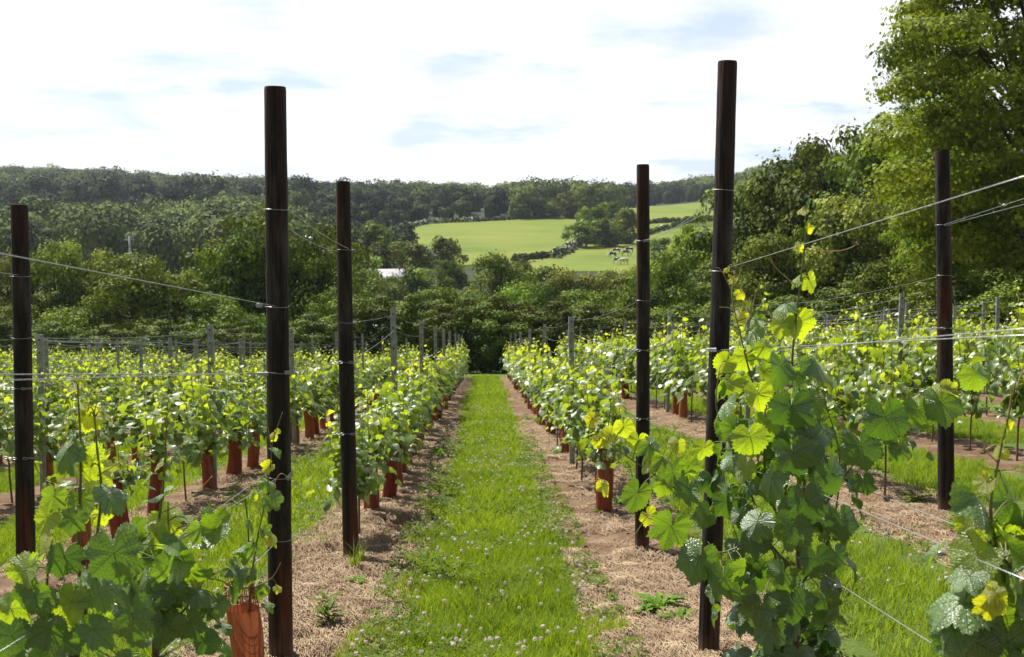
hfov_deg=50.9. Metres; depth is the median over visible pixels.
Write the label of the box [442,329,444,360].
steel post
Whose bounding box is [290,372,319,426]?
grapevine
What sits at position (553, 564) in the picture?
grass tuft
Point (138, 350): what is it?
trellis wire
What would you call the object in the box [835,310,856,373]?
grapevine
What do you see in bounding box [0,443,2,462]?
vine guard
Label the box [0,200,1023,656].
ground
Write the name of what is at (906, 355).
grapevine
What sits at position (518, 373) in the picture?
grapevine
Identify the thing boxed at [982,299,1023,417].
grapevine
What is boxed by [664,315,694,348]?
grapevine
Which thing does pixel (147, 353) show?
trellis wire
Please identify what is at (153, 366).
grapevine
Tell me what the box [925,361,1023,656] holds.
grapevine
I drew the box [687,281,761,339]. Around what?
scrub bush
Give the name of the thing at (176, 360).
steel post
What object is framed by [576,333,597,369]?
grapevine
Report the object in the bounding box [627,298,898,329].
trellis wire
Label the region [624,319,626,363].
steel post
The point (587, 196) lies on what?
round tree
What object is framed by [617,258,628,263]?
cow
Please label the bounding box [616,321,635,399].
grapevine
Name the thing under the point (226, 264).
oak tree
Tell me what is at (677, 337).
grapevine
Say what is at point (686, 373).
grapevine
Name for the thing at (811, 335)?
grapevine
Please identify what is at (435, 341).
steel post
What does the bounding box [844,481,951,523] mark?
trellis wire
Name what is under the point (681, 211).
meadow
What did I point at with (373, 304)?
scrub tree
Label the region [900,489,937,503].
weed plant
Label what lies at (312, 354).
steel post
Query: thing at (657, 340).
grapevine
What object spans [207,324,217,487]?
steel post
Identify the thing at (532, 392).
grapevine
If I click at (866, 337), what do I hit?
grapevine
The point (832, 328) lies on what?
trellis wire
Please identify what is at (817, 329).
grapevine
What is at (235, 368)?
grapevine
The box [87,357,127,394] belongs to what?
grapevine
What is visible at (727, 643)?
soil clods
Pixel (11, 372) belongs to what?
grapevine
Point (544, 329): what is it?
steel post
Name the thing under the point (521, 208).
round tree
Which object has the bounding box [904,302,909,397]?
steel post
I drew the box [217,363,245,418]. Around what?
grapevine
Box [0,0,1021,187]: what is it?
sky
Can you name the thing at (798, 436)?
grapevine
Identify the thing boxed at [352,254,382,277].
round tree
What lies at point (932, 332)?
grapevine
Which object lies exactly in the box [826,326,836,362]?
grapevine
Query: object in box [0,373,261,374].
trellis wire
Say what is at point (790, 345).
grapevine
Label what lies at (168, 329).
hedge bush
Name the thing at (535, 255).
hedge
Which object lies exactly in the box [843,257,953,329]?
hedge bush
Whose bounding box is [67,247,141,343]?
willow tree
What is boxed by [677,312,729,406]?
grapevine
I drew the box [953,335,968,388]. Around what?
grapevine
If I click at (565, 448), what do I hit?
vine guard
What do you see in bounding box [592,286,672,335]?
scrub tree
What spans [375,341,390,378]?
grapevine
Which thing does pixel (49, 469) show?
vine guard
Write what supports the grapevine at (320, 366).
on the ground at (520, 412)
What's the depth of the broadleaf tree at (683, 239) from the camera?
80.96 m
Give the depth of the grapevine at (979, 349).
20.02 m
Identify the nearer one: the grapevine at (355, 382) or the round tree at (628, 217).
the grapevine at (355, 382)
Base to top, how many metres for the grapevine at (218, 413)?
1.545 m
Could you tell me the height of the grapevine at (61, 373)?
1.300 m
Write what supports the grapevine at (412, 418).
on the ground at (520, 412)
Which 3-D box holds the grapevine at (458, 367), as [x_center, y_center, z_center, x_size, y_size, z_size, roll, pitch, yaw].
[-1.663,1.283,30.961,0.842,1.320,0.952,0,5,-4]
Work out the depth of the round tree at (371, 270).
148.93 m
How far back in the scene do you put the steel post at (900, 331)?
13.72 m
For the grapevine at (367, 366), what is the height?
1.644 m
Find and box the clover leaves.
[30,424,1022,656]
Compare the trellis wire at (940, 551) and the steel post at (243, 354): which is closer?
the trellis wire at (940, 551)
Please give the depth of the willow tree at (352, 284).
99.59 m
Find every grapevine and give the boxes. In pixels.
[0,339,48,502]
[0,355,13,383]
[0,373,3,401]
[0,373,13,425]
[0,375,196,656]
[0,384,13,430]
[1,361,13,411]
[1,375,37,431]
[6,387,78,462]
[12,395,126,523]
[33,364,79,424]
[49,353,69,380]
[49,362,70,386]
[50,373,69,417]
[51,368,107,428]
[53,354,77,377]
[57,391,111,448]
[61,376,83,408]
[64,355,86,394]
[72,355,99,388]
[76,430,154,496]
[80,351,112,399]
[81,353,140,449]
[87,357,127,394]
[87,385,106,410]
[92,349,114,385]
[93,361,131,420]
[96,410,249,656]
[101,356,125,381]
[108,382,160,439]
[109,361,137,396]
[116,349,133,375]
[116,388,199,490]
[119,356,162,406]
[119,368,154,409]
[121,354,151,396]
[123,358,187,430]
[137,351,218,500]
[143,348,159,378]
[148,360,175,385]
[151,358,167,402]
[154,360,194,399]
[158,344,197,421]
[159,357,186,374]
[173,355,248,459]
[175,352,227,419]
[178,365,187,400]
[182,361,195,377]
[186,350,224,382]
[186,360,204,386]
[192,362,237,411]
[202,354,244,411]
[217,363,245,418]
[217,370,263,457]
[223,357,266,445]
[224,412,290,613]
[227,356,244,389]
[229,355,262,393]
[238,352,259,375]
[243,375,266,440]
[244,352,266,407]
[250,363,266,395]
[260,367,301,422]
[289,360,306,390]
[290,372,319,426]
[295,358,311,381]
[296,354,330,418]
[296,357,309,387]
[300,358,338,415]
[303,390,413,535]
[304,350,319,378]
[309,346,326,377]
[311,352,338,421]
[312,354,359,404]
[320,349,334,368]
[338,355,359,401]
[354,363,367,397]
[354,367,378,396]
[355,366,428,465]
[355,387,407,475]
[356,347,380,390]
[356,358,368,401]
[364,352,390,384]
[364,362,380,386]
[368,342,429,445]
[368,371,422,459]
[370,350,390,384]
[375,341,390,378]
[375,357,389,388]
[387,351,448,415]
[388,360,435,440]
[397,349,441,427]
[398,357,444,434]
[402,347,452,406]
[406,354,441,417]
[409,356,447,415]
[417,345,456,404]
[430,345,464,382]
[433,349,464,405]
[439,340,457,381]
[439,352,467,390]
[439,353,459,390]
[440,353,455,398]
[445,344,469,377]
[455,359,468,385]
[506,336,536,381]
[507,361,517,391]
[509,342,523,385]
[511,337,556,382]
[514,339,536,385]
[515,356,542,401]
[516,341,547,398]
[517,353,552,398]
[518,362,539,409]
[519,341,533,398]
[521,356,541,396]
[526,339,578,446]
[529,350,568,404]
[533,335,568,416]
[541,330,580,431]
[542,355,611,479]
[543,356,560,439]
[544,352,579,469]
[551,402,577,424]
[553,346,631,492]
[560,360,661,469]
[576,333,587,371]
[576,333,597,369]
[578,336,605,374]
[581,351,587,366]
[584,192,965,656]
[586,328,614,388]
[586,329,607,366]
[596,334,622,374]
[600,323,633,387]
[608,328,632,384]
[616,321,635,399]
[628,333,652,382]
[632,348,658,389]
[650,318,672,409]
[650,327,658,357]
[650,349,673,408]
[653,330,666,356]
[655,330,695,392]
[660,321,706,421]
[664,303,708,399]
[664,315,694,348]
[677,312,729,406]
[681,322,694,352]
[693,330,709,353]
[694,343,742,414]
[701,318,776,414]
[729,282,801,414]
[730,324,743,353]
[773,332,818,352]
[774,329,814,390]
[775,336,857,408]
[785,329,815,363]
[788,303,828,382]
[790,314,895,440]
[811,306,820,337]
[814,319,850,395]
[815,325,874,392]
[822,321,838,339]
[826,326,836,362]
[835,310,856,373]
[841,300,889,353]
[843,307,934,495]
[844,293,909,397]
[859,322,903,385]
[871,293,936,397]
[875,320,896,335]
[886,306,959,441]
[893,313,925,395]
[903,312,936,350]
[904,308,936,375]
[923,312,1011,450]
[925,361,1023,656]
[953,319,974,359]
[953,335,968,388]
[957,306,1021,414]
[958,280,1023,460]
[964,307,1002,347]
[969,326,1000,394]
[978,317,994,343]
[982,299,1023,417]
[988,318,1010,375]
[990,317,1019,347]
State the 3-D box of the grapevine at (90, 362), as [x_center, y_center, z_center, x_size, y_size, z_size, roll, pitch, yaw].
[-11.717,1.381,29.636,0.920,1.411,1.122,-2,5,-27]
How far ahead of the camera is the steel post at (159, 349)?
36.13 m
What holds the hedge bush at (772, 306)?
on the ground at (520, 412)
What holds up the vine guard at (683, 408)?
on the ground at (520, 412)
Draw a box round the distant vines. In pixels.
[0,314,1016,388]
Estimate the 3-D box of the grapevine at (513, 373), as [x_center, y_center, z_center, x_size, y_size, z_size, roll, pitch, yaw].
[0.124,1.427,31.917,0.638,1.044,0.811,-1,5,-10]
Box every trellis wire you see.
[0,253,289,307]
[0,370,294,380]
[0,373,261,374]
[0,471,293,651]
[12,332,405,340]
[13,344,404,388]
[44,340,366,345]
[48,347,356,360]
[49,342,298,347]
[52,341,256,344]
[52,347,264,352]
[53,348,297,357]
[160,537,292,654]
[180,474,265,535]
[263,209,352,249]
[288,228,338,251]
[339,316,460,337]
[511,336,647,350]
[544,300,641,327]
[578,322,940,335]
[581,275,948,329]
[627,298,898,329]
[638,189,733,240]
[644,208,713,241]
[650,312,898,332]
[706,335,1023,351]
[709,176,1023,271]
[721,452,1023,579]
[774,328,1023,350]
[774,542,930,642]
[817,311,992,322]
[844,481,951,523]
[934,198,1023,225]
[944,204,1023,225]
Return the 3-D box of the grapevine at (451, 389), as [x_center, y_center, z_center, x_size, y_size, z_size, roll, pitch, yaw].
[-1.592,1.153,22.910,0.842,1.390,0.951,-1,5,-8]
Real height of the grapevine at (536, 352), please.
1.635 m
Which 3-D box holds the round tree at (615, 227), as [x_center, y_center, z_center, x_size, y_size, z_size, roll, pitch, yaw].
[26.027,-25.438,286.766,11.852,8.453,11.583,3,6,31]
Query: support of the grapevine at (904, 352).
on the ground at (520, 412)
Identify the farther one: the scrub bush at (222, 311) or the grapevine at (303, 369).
the scrub bush at (222, 311)
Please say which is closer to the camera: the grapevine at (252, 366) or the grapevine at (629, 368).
the grapevine at (629, 368)
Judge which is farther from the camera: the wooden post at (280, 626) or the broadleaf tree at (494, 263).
the broadleaf tree at (494, 263)
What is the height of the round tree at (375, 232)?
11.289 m
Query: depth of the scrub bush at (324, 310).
59.70 m
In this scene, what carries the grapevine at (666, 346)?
on the ground at (520, 412)
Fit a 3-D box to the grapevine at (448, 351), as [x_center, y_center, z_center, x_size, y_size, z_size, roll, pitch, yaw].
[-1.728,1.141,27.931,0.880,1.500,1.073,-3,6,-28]
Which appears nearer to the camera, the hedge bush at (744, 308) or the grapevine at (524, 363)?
the grapevine at (524, 363)
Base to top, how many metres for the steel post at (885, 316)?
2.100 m
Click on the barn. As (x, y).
(389, 273)
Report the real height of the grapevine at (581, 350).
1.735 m
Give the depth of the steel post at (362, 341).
26.05 m
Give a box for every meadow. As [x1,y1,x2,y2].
[413,216,577,264]
[528,220,734,270]
[615,202,736,223]
[628,219,734,233]
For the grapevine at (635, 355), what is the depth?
22.48 m
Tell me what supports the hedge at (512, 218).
on the ground at (520, 412)
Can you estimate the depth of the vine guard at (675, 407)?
18.61 m
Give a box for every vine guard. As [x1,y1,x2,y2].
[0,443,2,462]
[46,441,54,492]
[71,482,92,563]
[105,425,116,463]
[109,465,128,539]
[131,428,142,462]
[147,447,166,515]
[199,447,215,487]
[224,580,264,656]
[226,432,241,475]
[247,423,259,466]
[290,413,299,443]
[303,412,313,438]
[313,414,319,433]
[319,406,327,429]
[330,404,336,423]
[363,449,379,511]
[382,440,398,498]
[397,432,402,483]
[402,435,408,473]
[407,443,412,463]
[412,432,416,454]
[423,421,428,433]
[431,407,437,420]
[438,399,441,417]
[442,395,447,408]
[527,392,531,408]
[532,401,535,413]
[536,401,545,425]
[546,411,555,433]
[560,425,568,453]
[595,449,615,511]
[621,377,629,398]
[672,387,681,414]
[679,390,687,418]
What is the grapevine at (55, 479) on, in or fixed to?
on the ground at (520, 412)
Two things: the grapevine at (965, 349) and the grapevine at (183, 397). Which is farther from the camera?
the grapevine at (183, 397)
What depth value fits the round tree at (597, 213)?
298.37 m
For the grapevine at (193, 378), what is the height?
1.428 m
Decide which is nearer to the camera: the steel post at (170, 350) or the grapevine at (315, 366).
the steel post at (170, 350)
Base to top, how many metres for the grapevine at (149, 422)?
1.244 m
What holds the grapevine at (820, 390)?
on the ground at (520, 412)
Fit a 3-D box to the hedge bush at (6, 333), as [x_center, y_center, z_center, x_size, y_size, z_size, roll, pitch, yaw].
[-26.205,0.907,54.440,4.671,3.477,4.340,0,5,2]
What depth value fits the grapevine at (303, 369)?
30.00 m
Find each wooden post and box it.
[10,205,35,578]
[264,86,292,656]
[336,181,358,557]
[635,164,649,548]
[698,60,736,653]
[935,149,954,511]
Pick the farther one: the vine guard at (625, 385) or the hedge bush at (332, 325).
the hedge bush at (332, 325)
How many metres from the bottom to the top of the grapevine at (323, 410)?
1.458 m
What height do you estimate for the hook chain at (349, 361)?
0.018 m
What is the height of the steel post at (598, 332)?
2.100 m
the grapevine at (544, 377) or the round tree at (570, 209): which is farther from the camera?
the round tree at (570, 209)
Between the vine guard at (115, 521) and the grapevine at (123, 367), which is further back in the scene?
the grapevine at (123, 367)
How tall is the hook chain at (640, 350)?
0.018 m
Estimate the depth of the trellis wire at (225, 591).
4.26 m
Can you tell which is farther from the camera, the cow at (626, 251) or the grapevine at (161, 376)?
the cow at (626, 251)
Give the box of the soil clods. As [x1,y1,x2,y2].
[0,416,953,653]
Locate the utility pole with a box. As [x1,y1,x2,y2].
[124,233,134,292]
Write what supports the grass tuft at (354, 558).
on the ground at (520, 412)
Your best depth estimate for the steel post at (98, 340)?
30.54 m
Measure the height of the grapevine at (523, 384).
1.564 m
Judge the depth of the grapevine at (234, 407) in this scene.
12.54 m
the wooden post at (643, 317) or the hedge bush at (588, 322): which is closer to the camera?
the wooden post at (643, 317)
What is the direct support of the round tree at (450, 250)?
on the ground at (520, 412)
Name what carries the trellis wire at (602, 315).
attached to the wooden post at (643, 317)
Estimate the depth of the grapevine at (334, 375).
19.79 m
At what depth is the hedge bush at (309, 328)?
54.25 m
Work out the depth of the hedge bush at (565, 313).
54.31 m
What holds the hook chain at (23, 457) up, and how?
attached to the wooden post at (25, 530)
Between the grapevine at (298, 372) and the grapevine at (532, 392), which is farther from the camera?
the grapevine at (298, 372)
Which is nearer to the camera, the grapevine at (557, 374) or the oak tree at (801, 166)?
the grapevine at (557, 374)
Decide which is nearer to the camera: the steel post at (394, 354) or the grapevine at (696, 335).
the steel post at (394, 354)
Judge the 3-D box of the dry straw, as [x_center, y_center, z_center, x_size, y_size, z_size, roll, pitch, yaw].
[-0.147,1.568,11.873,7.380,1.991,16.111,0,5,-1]
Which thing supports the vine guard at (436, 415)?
on the ground at (520, 412)
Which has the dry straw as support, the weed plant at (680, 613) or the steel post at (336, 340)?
the weed plant at (680, 613)
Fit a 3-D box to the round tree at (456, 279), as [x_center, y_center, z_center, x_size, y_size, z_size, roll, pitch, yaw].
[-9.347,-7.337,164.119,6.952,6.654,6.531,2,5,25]
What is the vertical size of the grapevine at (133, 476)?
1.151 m
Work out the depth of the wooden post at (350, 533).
7.19 m
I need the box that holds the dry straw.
[0,407,1023,656]
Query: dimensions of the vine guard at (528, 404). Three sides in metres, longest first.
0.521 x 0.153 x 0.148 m
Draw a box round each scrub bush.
[0,303,42,348]
[31,305,124,356]
[112,313,183,353]
[172,293,247,356]
[236,310,295,355]
[294,281,364,351]
[629,305,699,333]
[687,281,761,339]
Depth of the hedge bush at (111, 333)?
54.54 m
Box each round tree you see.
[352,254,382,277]
[353,221,408,268]
[358,267,386,288]
[365,240,409,269]
[383,265,436,304]
[390,242,447,286]
[428,235,468,284]
[430,259,471,292]
[510,197,542,218]
[531,197,563,217]
[549,193,582,217]
[560,218,605,246]
[574,204,612,242]
[575,185,604,217]
[590,217,635,246]
[598,200,636,222]
[607,208,636,243]
[650,237,672,259]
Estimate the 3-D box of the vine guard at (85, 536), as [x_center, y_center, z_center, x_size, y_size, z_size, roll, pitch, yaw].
[-3.068,1.404,7.679,0.156,0.602,0.148,-1,4,-31]
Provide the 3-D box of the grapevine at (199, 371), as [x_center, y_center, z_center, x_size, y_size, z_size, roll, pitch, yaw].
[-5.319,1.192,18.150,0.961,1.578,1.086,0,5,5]
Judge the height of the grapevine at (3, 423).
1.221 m
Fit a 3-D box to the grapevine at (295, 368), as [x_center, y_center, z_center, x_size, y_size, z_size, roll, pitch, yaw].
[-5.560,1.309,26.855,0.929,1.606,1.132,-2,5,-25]
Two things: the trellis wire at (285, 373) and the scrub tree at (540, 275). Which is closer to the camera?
the trellis wire at (285, 373)
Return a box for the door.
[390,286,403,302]
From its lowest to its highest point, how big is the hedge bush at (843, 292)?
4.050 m
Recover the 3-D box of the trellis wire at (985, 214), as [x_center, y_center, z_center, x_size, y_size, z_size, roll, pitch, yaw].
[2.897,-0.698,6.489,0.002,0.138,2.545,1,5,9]
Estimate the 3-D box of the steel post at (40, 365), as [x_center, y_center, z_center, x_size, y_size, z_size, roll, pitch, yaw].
[-5.242,1.112,11.993,0.082,2.100,0.042,1,5,3]
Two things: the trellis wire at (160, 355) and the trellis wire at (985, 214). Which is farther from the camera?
the trellis wire at (160, 355)
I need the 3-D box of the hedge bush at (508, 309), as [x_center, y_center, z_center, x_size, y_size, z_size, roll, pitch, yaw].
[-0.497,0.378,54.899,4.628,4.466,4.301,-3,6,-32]
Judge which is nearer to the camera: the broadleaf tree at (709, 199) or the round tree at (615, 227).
the broadleaf tree at (709, 199)
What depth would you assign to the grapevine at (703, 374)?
14.90 m
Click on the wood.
(162, 216)
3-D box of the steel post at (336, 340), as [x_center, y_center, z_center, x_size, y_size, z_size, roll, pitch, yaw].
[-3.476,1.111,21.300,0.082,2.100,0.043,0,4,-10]
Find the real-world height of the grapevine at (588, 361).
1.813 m
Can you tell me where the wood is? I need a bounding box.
[0,147,1023,278]
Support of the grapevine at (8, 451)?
on the ground at (520, 412)
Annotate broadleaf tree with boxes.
[73,249,223,353]
[459,249,540,303]
[503,255,532,302]
[650,210,734,306]
[669,180,772,307]
[703,147,826,308]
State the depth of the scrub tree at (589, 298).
69.78 m
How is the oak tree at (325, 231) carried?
on the ground at (520, 412)
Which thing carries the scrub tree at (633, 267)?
on the ground at (520, 412)
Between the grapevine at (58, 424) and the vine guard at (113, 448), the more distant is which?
the vine guard at (113, 448)
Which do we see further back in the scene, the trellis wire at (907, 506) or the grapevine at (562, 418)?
the grapevine at (562, 418)
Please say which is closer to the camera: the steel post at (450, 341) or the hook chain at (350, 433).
the hook chain at (350, 433)
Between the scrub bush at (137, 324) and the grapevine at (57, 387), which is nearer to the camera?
the grapevine at (57, 387)
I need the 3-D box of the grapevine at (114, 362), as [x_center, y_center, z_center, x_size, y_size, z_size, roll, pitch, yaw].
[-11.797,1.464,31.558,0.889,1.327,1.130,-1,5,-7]
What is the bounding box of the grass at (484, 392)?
[0,372,1023,656]
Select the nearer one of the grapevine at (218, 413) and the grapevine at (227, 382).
the grapevine at (218, 413)
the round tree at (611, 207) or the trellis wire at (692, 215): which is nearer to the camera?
the trellis wire at (692, 215)
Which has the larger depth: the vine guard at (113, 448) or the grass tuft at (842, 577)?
the vine guard at (113, 448)
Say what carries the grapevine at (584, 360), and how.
on the ground at (520, 412)
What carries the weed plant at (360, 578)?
on the dry straw
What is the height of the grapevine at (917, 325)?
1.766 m
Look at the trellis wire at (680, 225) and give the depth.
5.83 m
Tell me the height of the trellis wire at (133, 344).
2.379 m
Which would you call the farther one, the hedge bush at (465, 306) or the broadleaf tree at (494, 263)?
the broadleaf tree at (494, 263)
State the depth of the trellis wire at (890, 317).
25.41 m
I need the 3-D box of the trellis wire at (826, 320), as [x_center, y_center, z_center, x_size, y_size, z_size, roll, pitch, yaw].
[4.615,-0.012,27.312,0.004,2.715,27.038,0,5,-1]
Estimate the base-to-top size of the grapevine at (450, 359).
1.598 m
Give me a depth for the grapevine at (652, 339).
33.39 m
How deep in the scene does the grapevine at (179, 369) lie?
31.63 m
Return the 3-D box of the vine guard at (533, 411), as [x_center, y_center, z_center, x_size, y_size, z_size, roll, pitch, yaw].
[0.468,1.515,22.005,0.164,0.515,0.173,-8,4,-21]
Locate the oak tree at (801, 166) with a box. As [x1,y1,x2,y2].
[771,138,836,249]
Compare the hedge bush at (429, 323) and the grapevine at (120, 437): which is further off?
the hedge bush at (429, 323)
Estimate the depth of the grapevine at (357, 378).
23.40 m
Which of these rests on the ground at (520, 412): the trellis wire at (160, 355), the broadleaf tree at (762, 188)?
the broadleaf tree at (762, 188)
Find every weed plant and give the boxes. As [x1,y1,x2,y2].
[307,590,345,625]
[344,575,364,583]
[425,446,450,455]
[613,498,622,502]
[633,592,687,612]
[656,607,698,622]
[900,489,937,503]
[942,512,957,532]
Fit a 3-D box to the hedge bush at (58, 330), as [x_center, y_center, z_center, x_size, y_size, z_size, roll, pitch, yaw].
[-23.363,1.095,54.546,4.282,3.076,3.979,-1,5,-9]
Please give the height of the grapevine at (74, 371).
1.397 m
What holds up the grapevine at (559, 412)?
on the ground at (520, 412)
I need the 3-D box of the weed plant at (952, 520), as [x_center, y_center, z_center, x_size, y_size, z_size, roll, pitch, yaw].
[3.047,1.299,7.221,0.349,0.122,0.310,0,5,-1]
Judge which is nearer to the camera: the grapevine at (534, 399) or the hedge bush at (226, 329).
the grapevine at (534, 399)
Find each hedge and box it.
[399,216,477,225]
[475,213,577,221]
[510,251,550,260]
[550,239,588,258]
[601,216,712,239]
[650,215,711,223]
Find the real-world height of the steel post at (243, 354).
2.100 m
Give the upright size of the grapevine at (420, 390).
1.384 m
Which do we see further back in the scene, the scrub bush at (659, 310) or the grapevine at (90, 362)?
the scrub bush at (659, 310)
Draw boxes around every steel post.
[36,334,46,493]
[43,338,50,433]
[95,338,97,383]
[97,338,100,366]
[116,339,120,403]
[139,340,143,425]
[144,339,145,361]
[158,339,160,362]
[167,338,175,442]
[175,339,177,374]
[193,339,194,363]
[195,339,198,377]
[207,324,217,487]
[238,339,242,425]
[243,341,244,375]
[289,328,296,443]
[312,340,313,373]
[334,332,337,420]
[361,333,363,377]
[381,336,383,387]
[389,308,397,406]
[419,321,423,439]
[433,326,437,367]
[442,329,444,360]
[449,331,451,395]
[519,332,521,392]
[542,324,546,422]
[568,316,574,463]
[598,324,599,343]
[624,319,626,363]
[666,312,671,411]
[745,300,752,433]
[883,307,886,323]
[897,293,904,396]
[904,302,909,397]
[953,307,955,323]
[982,301,985,334]
[994,297,999,395]
[1006,307,1008,325]
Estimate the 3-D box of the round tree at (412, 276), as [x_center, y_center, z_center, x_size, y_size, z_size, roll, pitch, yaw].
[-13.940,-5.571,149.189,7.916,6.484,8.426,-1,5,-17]
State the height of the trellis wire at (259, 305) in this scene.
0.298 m
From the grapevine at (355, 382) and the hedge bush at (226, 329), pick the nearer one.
the grapevine at (355, 382)
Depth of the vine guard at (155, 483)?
9.61 m
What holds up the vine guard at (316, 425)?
on the ground at (520, 412)
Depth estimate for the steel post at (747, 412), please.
13.22 m
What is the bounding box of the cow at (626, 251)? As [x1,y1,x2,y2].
[622,250,631,255]
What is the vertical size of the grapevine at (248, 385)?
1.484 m
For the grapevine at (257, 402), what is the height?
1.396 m
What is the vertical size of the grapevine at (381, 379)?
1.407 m
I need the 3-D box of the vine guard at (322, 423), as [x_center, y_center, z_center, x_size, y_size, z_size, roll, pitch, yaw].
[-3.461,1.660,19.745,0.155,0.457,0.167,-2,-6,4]
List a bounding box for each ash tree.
[848,0,1023,321]
[878,56,1021,314]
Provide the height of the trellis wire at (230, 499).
0.054 m
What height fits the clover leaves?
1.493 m
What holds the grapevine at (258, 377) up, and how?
on the ground at (520, 412)
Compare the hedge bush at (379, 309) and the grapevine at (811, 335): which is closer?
the grapevine at (811, 335)
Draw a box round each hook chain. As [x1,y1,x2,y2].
[2,387,36,389]
[3,456,38,459]
[330,361,362,363]
[331,432,363,434]
[627,349,658,351]
[628,417,658,419]
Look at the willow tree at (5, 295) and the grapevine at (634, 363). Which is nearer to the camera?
the grapevine at (634, 363)
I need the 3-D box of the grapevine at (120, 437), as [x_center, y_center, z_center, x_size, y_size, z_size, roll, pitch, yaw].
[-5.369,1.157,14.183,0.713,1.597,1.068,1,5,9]
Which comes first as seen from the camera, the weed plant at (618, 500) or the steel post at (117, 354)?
the weed plant at (618, 500)
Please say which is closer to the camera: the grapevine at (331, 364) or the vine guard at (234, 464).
the vine guard at (234, 464)
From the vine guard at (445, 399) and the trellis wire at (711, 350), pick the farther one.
the vine guard at (445, 399)
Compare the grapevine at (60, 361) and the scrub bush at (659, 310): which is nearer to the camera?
the grapevine at (60, 361)
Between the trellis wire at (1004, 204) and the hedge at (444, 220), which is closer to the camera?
the trellis wire at (1004, 204)
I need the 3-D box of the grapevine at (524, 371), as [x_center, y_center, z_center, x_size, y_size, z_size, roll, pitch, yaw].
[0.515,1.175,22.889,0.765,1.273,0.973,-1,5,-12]
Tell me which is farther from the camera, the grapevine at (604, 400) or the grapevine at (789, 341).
the grapevine at (789, 341)
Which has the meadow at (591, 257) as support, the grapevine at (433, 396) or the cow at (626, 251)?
the cow at (626, 251)
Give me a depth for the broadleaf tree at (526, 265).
129.97 m
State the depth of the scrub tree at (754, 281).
61.94 m
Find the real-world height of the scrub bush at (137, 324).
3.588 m
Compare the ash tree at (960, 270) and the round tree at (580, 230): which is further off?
the round tree at (580, 230)
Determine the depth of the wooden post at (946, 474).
7.76 m
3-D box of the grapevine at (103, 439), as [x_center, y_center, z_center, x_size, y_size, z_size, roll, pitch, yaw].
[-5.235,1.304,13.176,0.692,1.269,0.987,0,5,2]
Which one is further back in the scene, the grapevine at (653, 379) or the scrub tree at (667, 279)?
the scrub tree at (667, 279)
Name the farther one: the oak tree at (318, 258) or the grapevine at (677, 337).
the oak tree at (318, 258)
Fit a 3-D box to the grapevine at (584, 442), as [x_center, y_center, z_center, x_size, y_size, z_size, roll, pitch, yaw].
[0.829,0.913,10.243,0.709,1.471,0.946,-1,5,-12]
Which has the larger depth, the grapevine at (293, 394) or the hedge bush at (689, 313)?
the hedge bush at (689, 313)
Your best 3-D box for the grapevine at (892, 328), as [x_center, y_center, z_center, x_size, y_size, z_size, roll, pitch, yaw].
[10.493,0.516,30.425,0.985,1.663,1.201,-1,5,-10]
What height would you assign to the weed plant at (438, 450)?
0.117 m
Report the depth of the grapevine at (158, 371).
29.47 m
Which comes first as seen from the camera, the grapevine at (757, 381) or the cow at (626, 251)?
the grapevine at (757, 381)
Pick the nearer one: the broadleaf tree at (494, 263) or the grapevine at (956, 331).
the grapevine at (956, 331)
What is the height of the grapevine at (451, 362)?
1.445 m
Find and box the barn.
[369,269,417,302]
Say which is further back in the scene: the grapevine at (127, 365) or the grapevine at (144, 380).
the grapevine at (127, 365)
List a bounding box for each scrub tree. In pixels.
[352,267,391,300]
[354,295,399,342]
[364,300,435,339]
[417,284,477,312]
[448,291,496,338]
[494,279,576,336]
[518,264,576,300]
[550,287,630,351]
[558,271,611,302]
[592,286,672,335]
[622,244,710,321]
[622,265,675,305]
[682,229,810,308]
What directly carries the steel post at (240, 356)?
on the ground at (520, 412)
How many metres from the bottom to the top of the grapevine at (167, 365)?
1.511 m
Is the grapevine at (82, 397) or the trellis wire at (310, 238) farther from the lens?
the grapevine at (82, 397)
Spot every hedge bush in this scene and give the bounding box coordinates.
[0,313,33,356]
[9,319,89,371]
[68,324,146,367]
[133,319,207,362]
[192,322,265,371]
[263,313,337,367]
[315,297,390,364]
[353,294,418,361]
[384,292,448,359]
[407,303,476,371]
[429,296,503,372]
[445,303,521,373]
[470,293,548,372]
[498,307,563,361]
[509,300,583,368]
[561,302,635,350]
[604,307,679,346]
[650,303,709,345]
[698,303,770,337]
[752,294,857,340]
[799,280,895,336]
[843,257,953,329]
[886,274,1011,330]
[952,265,1023,331]
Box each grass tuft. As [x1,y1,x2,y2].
[341,541,367,567]
[346,534,373,561]
[543,556,565,572]
[835,556,861,595]
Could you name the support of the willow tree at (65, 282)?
on the ground at (520, 412)
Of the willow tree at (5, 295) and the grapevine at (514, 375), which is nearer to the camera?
the grapevine at (514, 375)
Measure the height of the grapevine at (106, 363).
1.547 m
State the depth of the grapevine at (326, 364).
20.51 m
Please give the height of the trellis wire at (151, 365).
3.113 m
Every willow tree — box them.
[0,246,47,324]
[30,237,92,327]
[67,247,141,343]
[147,269,211,347]
[326,266,361,295]
[537,268,611,336]
[582,268,635,324]
[795,191,908,319]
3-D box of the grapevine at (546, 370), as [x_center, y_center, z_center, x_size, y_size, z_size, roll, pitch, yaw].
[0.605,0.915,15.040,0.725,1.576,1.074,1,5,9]
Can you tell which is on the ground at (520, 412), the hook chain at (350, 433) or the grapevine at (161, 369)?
the grapevine at (161, 369)
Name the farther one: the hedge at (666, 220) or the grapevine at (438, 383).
the hedge at (666, 220)
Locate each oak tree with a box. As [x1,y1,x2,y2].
[171,220,265,348]
[172,202,374,325]
[288,224,372,354]
[749,118,888,254]
[768,209,853,323]
[771,138,836,249]
[786,99,912,257]
[841,206,935,296]
[901,252,1004,327]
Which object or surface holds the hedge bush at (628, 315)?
on the ground at (520, 412)

